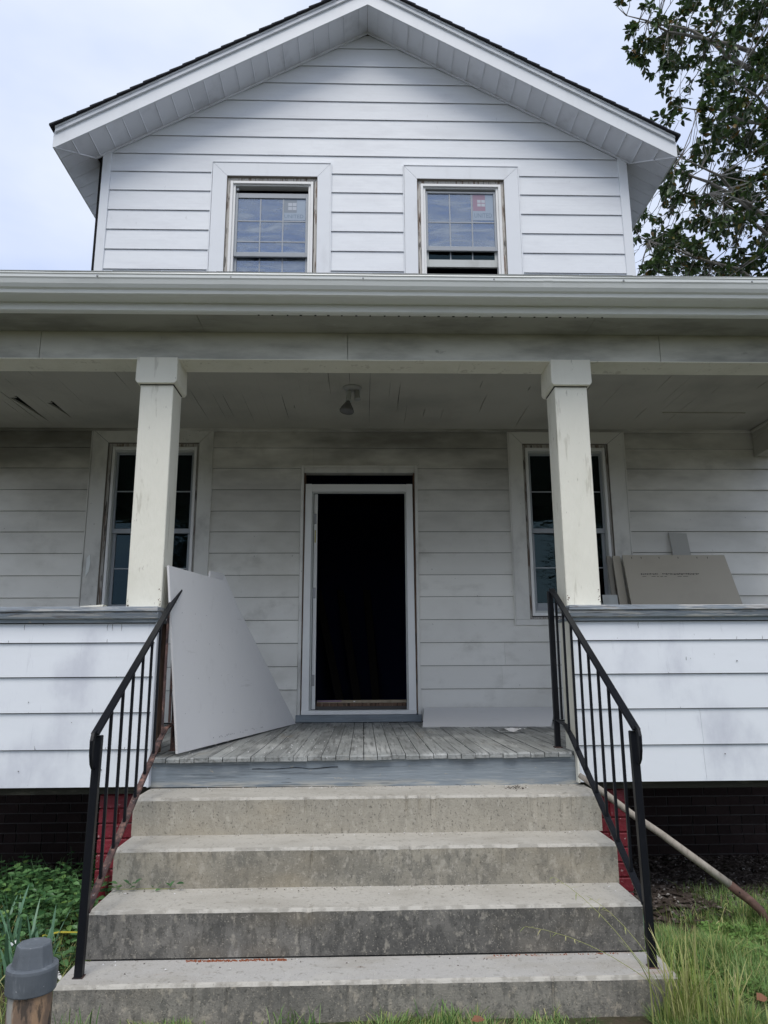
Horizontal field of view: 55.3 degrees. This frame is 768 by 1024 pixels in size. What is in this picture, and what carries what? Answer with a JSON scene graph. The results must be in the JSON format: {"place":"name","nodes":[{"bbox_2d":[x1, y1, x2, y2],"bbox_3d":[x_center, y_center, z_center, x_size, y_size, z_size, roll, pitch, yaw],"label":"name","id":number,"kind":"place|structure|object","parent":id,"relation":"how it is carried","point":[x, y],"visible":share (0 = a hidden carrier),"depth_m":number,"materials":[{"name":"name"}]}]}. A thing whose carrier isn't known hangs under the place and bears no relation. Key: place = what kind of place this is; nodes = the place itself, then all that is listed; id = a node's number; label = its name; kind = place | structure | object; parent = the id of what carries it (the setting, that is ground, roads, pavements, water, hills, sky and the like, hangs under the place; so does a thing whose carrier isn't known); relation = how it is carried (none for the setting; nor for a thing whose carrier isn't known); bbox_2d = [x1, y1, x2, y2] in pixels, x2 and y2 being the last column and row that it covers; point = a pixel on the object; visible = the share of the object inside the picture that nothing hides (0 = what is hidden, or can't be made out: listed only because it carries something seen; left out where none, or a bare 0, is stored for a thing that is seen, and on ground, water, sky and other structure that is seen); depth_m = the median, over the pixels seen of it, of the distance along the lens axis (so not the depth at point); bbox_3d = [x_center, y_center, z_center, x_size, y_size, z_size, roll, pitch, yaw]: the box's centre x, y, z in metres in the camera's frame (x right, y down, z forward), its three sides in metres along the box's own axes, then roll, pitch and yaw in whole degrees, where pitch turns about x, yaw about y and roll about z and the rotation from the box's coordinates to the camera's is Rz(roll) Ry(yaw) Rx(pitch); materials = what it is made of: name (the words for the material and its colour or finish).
{"place":"outdoors","nodes":[
{"label":"outdoors","id":0,"kind":"place"},
{"bbox_2d":[0,858,767,1023],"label":"ground","id":1,"kind":"structure","parent":0,"point":[626,1020],"depth_m":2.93,"materials":[{"name":"green plant"}]},
{"bbox_2d":[0,886,51,951],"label":"daffodil clump","id":2,"kind":"object","parent":1,"relation":"on","point":[17,920],"visible":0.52,"depth_m":3.55,"materials":[{"name":"green plant"}]},
{"bbox_2d":[4,937,58,1023],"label":"capped pipe","id":3,"kind":"object","parent":1,"relation":"on","point":[31,973],"visible":1,"depth_m":1.50,"materials":[{"name":"plastic"}]},
{"bbox_2d":[0,900,69,984],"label":"daffodil clump","id":4,"kind":"object","parent":1,"relation":"on","point":[7,958],"visible":0.38,"depth_m":3.25,"materials":[{"name":"green plant"}]},
{"bbox_2d":[0,906,86,1023],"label":"weeds","id":5,"kind":"object","parent":1,"relation":"on","point":[61,939],"visible":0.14,"depth_m":3.38,"materials":[{"name":"green plant"}]},
{"bbox_2d":[42,931,76,936],"bbox_3d":[-1.526,2.006,3.492,0.191,0.012,0.030,2,-12,-10],"label":"yellow streamer","id":6,"kind":"object","parent":5,"relation":"on","point":[63,932],"visible":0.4,"depth_m":3.49,"materials":[{"name":"plastic"}]},
{"bbox_2d":[52,1004,100,1023],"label":"grass tuft","id":7,"kind":"object","parent":1,"relation":"on","point":[89,1022],"visible":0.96,"depth_m":2.74,"materials":[{"name":"green plant"}]},
{"bbox_2d":[266,1003,320,1023],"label":"grass tuft","id":8,"kind":"object","parent":1,"relation":"on","point":[296,1021],"visible":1,"depth_m":2.77,"materials":[{"name":"green plant"}]},
{"bbox_2d":[51,784,678,1023],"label":"concrete steps","id":9,"kind":"structure","parent":1,"relation":"on","point":[324,932],"depth_m":3.14,"materials":[{"name":"grey concrete"}]},
{"bbox_2d":[72,590,181,978],"bbox_3d":[-1.225,1.157,3.679,0.050,1.665,1.408,0,-12,-2],"label":"stair railing","id":10,"kind":"object","parent":9,"relation":"on","point":[88,896],"visible":0.88,"depth_m":3.31,"materials":[{"name":"black metal"}]},
{"bbox_2d":[109,878,183,890],"bbox_3d":[-1.088,1.717,3.374,0.341,0.050,0.061,0,-12,-2],"label":"periwinkle sprig","id":11,"kind":"object","parent":9,"relation":"on","point":[127,881],"visible":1,"depth_m":3.38,"materials":[{"name":"green plant"}]},
{"bbox_2d":[102,784,629,973],"bbox_3d":[-0.092,1.682,3.525,2.328,0.554,1.059,0,-12,-2],"label":"step debris","id":12,"kind":"object","parent":9,"relation":"on","point":[370,886],"visible":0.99,"depth_m":3.43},
{"bbox_2d":[186,953,617,962],"bbox_3d":[0.083,1.869,3.077,1.818,0.004,0.022,0,-12,-2],"label":"rust debris","id":13,"kind":"object","parent":9,"relation":"on","point":[245,960],"visible":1,"depth_m":3.05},
{"bbox_2d":[547,588,658,968],"bbox_3d":[1.061,1.157,3.744,0.050,1.665,1.408,0,-12,-2],"label":"stair railing","id":14,"kind":"object","parent":9,"relation":"on","point":[643,890],"visible":0.99,"depth_m":3.48,"materials":[{"name":"black metal"}]},
{"bbox_2d":[0,0,767,902],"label":"house","id":15,"kind":"structure","parent":1,"relation":"on","point":[414,222],"depth_m":6.83,"materials":[{"name":"white wood"}]},
{"bbox_2d":[80,605,106,606],"bbox_3d":[-1.725,0.563,4.346,0.146,0.021,0.060,-1,-12,2],"label":"wood offcut","id":16,"kind":"object","parent":15,"relation":"on","point":[95,606],"visible":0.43,"depth_m":4.32,"materials":[{"name":"beige paint"}]},
{"bbox_2d":[78,431,213,626],"bbox_3d":[-2.234,0.137,6.989,1.168,1.902,0.162,0,-12,-2],"label":"window","id":17,"kind":"structure","parent":15,"relation":"in","point":[110,490],"depth_m":6.98,"materials":[{"name":"white wood"}]},
{"bbox_2d":[208,571,237,605],"bbox_3d":[-1.040,1.098,5.605,0.054,1.149,1.826,-3,-12,11],"label":"drywall sheet","id":18,"kind":"object","parent":15,"relation":"on","point":[217,575],"visible":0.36,"depth_m":5.17,"materials":[{"name":"white"}]},
{"bbox_2d":[167,566,295,753],"bbox_3d":[-1.030,1.086,5.394,0.114,1.088,2.446,-2,-12,9],"label":"drywall sheet","id":19,"kind":"object","parent":15,"relation":"on","point":[225,687],"visible":1,"depth_m":4.82,"materials":[{"name":"white"}]},
{"bbox_2d":[207,161,331,272],"bbox_3d":[-1.180,-2.723,7.624,1.260,1.969,0.162,0,-12,-2],"label":"window","id":20,"kind":"structure","parent":15,"relation":"in","point":[227,177],"depth_m":7.68,"materials":[{"name":"white wood"}]},
{"bbox_2d":[339,384,361,414],"bbox_3d":[-0.276,-0.919,6.065,0.182,0.240,0.180,0,-12,-2],"label":"ceiling lamp","id":21,"kind":"object","parent":15,"relation":"attached to","point":[346,408],"visible":1,"depth_m":6.04,"materials":[{"name":"grey metal"}]},
{"bbox_2d":[295,465,421,722],"bbox_3d":[-0.237,0.745,6.964,1.136,2.395,0.290,0,-12,-2],"label":"doorway","id":22,"kind":"structure","parent":15,"relation":"in","point":[326,711],"depth_m":6.83,"materials":[{"name":"white wood"}]},
{"bbox_2d":[223,722,555,752],"bbox_3d":[-0.078,1.617,5.350,2.152,0.006,2.441,0,-12,-2],"label":"floor debris","id":23,"kind":"object","parent":15,"relation":"on","point":[337,746],"visible":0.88,"depth_m":4.70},
{"bbox_2d":[403,164,523,273],"bbox_3d":[0.821,-2.718,7.680,1.237,1.958,0.162,0,-12,-2],"label":"window","id":24,"kind":"structure","parent":15,"relation":"in","point":[456,216],"depth_m":7.75,"materials":[{"name":"white wood"}]},
{"bbox_2d":[423,707,552,726],"bbox_3d":[0.938,1.768,6.324,1.255,0.131,0.648,0,-12,-2],"label":"drywall strip","id":25,"kind":"object","parent":15,"relation":"on","point":[490,717],"visible":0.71,"depth_m":6.31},
{"bbox_2d":[498,728,524,731],"bbox_3d":[0.946,1.607,5.415,0.213,0.026,0.105,0,-12,-2],"label":"paper scrap","id":26,"kind":"object","parent":15,"relation":"on","point":[511,729],"visible":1,"depth_m":5.40,"materials":[{"name":"white paper"}]},
{"bbox_2d":[506,432,632,624],"bbox_3d":[1.790,0.137,7.103,1.157,1.902,0.162,0,-12,-2],"label":"window","id":27,"kind":"structure","parent":15,"relation":"in","point":[529,470],"depth_m":7.09,"materials":[{"name":"white wood"}]},
{"bbox_2d":[602,595,618,604],"bbox_3d":[2.098,1.297,6.585,0.170,1.122,0.200,0,-12,-2],"label":"board","id":28,"kind":"object","parent":15,"relation":"on","point":[610,599],"visible":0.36,"depth_m":6.77,"materials":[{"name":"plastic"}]},
{"bbox_2d":[606,556,615,594],"bbox_3d":[2.152,1.129,6.701,0.053,1.500,0.257,0,-12,-4],"label":"board","id":29,"kind":"object","parent":15,"relation":"on","point":[611,577],"visible":0.36,"depth_m":6.89,"materials":[{"name":"wood"}]},
{"bbox_2d":[612,556,627,604],"bbox_3d":[2.219,1.119,6.647,0.086,1.498,0.306,1,-12,-6],"label":"board","id":30,"kind":"object","parent":15,"relation":"on","point":[620,584],"visible":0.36,"depth_m":6.83,"materials":[{"name":"paint"}]},
{"bbox_2d":[668,532,690,554],"bbox_3d":[2.827,0.333,6.995,0.180,0.287,0.062,0,-12,-2],"label":"drywall scrap","id":31,"kind":"object","parent":15,"relation":"attached to","point":[679,543],"visible":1,"depth_m":7.00,"materials":[{"name":"grey"}]},
{"bbox_2d":[622,555,741,604],"bbox_3d":[2.841,1.102,6.583,1.185,1.497,0.373,0,-12,-2],"label":"drywall sheet","id":32,"kind":"object","parent":15,"relation":"on","point":[674,579],"visible":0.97,"depth_m":6.80,"materials":[{"name":"paper"}]},
{"bbox_2d":[0,854,767,928],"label":"mulch","id":33,"kind":"object","parent":1,"relation":"on","point":[678,875],"visible":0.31,"depth_m":4.98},
{"bbox_2d":[0,850,111,978],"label":"ground cover","id":34,"kind":"object","parent":33,"relation":"on","point":[44,889],"visible":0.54,"depth_m":3.84,"materials":[{"name":"green plant"}]},
{"bbox_2d":[414,997,472,1023],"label":"grass tuft","id":35,"kind":"object","parent":1,"relation":"on","point":[445,1007],"visible":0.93,"depth_m":2.77,"materials":[{"name":"green plant"}]},
{"bbox_2d":[471,1015,484,1021],"bbox_3d":[0.349,1.877,2.714,0.054,0.017,0.029,0,-12,-2],"label":"dead leaf","id":36,"kind":"object","parent":1,"relation":"on","point":[475,1018],"visible":1,"depth_m":2.72,"materials":[{"name":"brown plant"}]},
{"bbox_2d":[521,926,686,1010],"bbox_3d":[0.884,1.810,2.852,0.693,0.301,0.043,-4,-13,19],"label":"seed stalk","id":37,"kind":"object","parent":1,"relation":"on","point":[599,950],"visible":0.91,"depth_m":2.89,"materials":[{"name":"green plant"}]},
{"bbox_2d":[550,877,679,1020],"bbox_3d":[0.913,1.731,2.894,0.501,0.472,0.034,-7,-14,29],"label":"seed stalk","id":38,"kind":"object","parent":1,"relation":"on","point":[620,937],"visible":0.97,"depth_m":2.89,"materials":[{"name":"green plant"}]},
{"bbox_2d":[587,896,682,1010],"bbox_3d":[0.994,1.765,2.887,0.419,0.401,0.036,-9,-15,35],"label":"seed stalk","id":39,"kind":"object","parent":1,"relation":"on","point":[633,937],"visible":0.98,"depth_m":2.91,"materials":[{"name":"green plant"}]},
{"bbox_2d":[578,773,767,923],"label":"pole","id":40,"kind":"object","parent":1,"relation":"on","point":[744,896],"visible":0.89,"depth_m":3.88,"materials":[{"name":"brown wood"}]},
{"bbox_2d":[620,916,728,1023],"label":"grass tuft","id":41,"kind":"object","parent":1,"relation":"on","point":[697,1006],"visible":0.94,"depth_m":2.76,"materials":[{"name":"green plant"}]},
{"bbox_2d":[613,0,767,276],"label":"magnolia tree","id":42,"kind":"object","parent":1,"relation":"on","point":[742,193],"visible":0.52,"depth_m":14.14,"materials":[{"name":"green plant"}]},
{"bbox_2d":[705,900,728,1016],"bbox_3d":[1.260,1.722,2.789,0.164,0.441,0.047,1,-12,-6],"label":"seed stalk","id":43,"kind":"object","parent":1,"relation":"on","point":[714,946],"visible":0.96,"depth_m":2.80,"materials":[{"name":"green plant"}]},
{"bbox_2d":[678,921,767,1021],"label":"grass","id":44,"kind":"structure","parent":1,"relation":"on","point":[735,934],"depth_m":3.41,"materials":[{"name":"green plant"}]},
{"bbox_2d":[692,954,767,1023],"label":"grass tuft","id":45,"kind":"object","parent":1,"relation":"on","point":[726,1001],"visible":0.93,"depth_m":2.71,"materials":[{"name":"green plant"}]},
{"bbox_2d":[756,993,766,1001],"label":"dead leaf","id":46,"kind":"object","parent":1,"relation":"on","point":[761,997],"visible":1,"depth_m":2.84,"materials":[{"name":"brown plant"}]},
{"bbox_2d":[0,0,767,276],"label":"sky","id":47,"kind":"structure","parent":0,"point":[59,58],"materials":[{"name":"white"}]}
]}

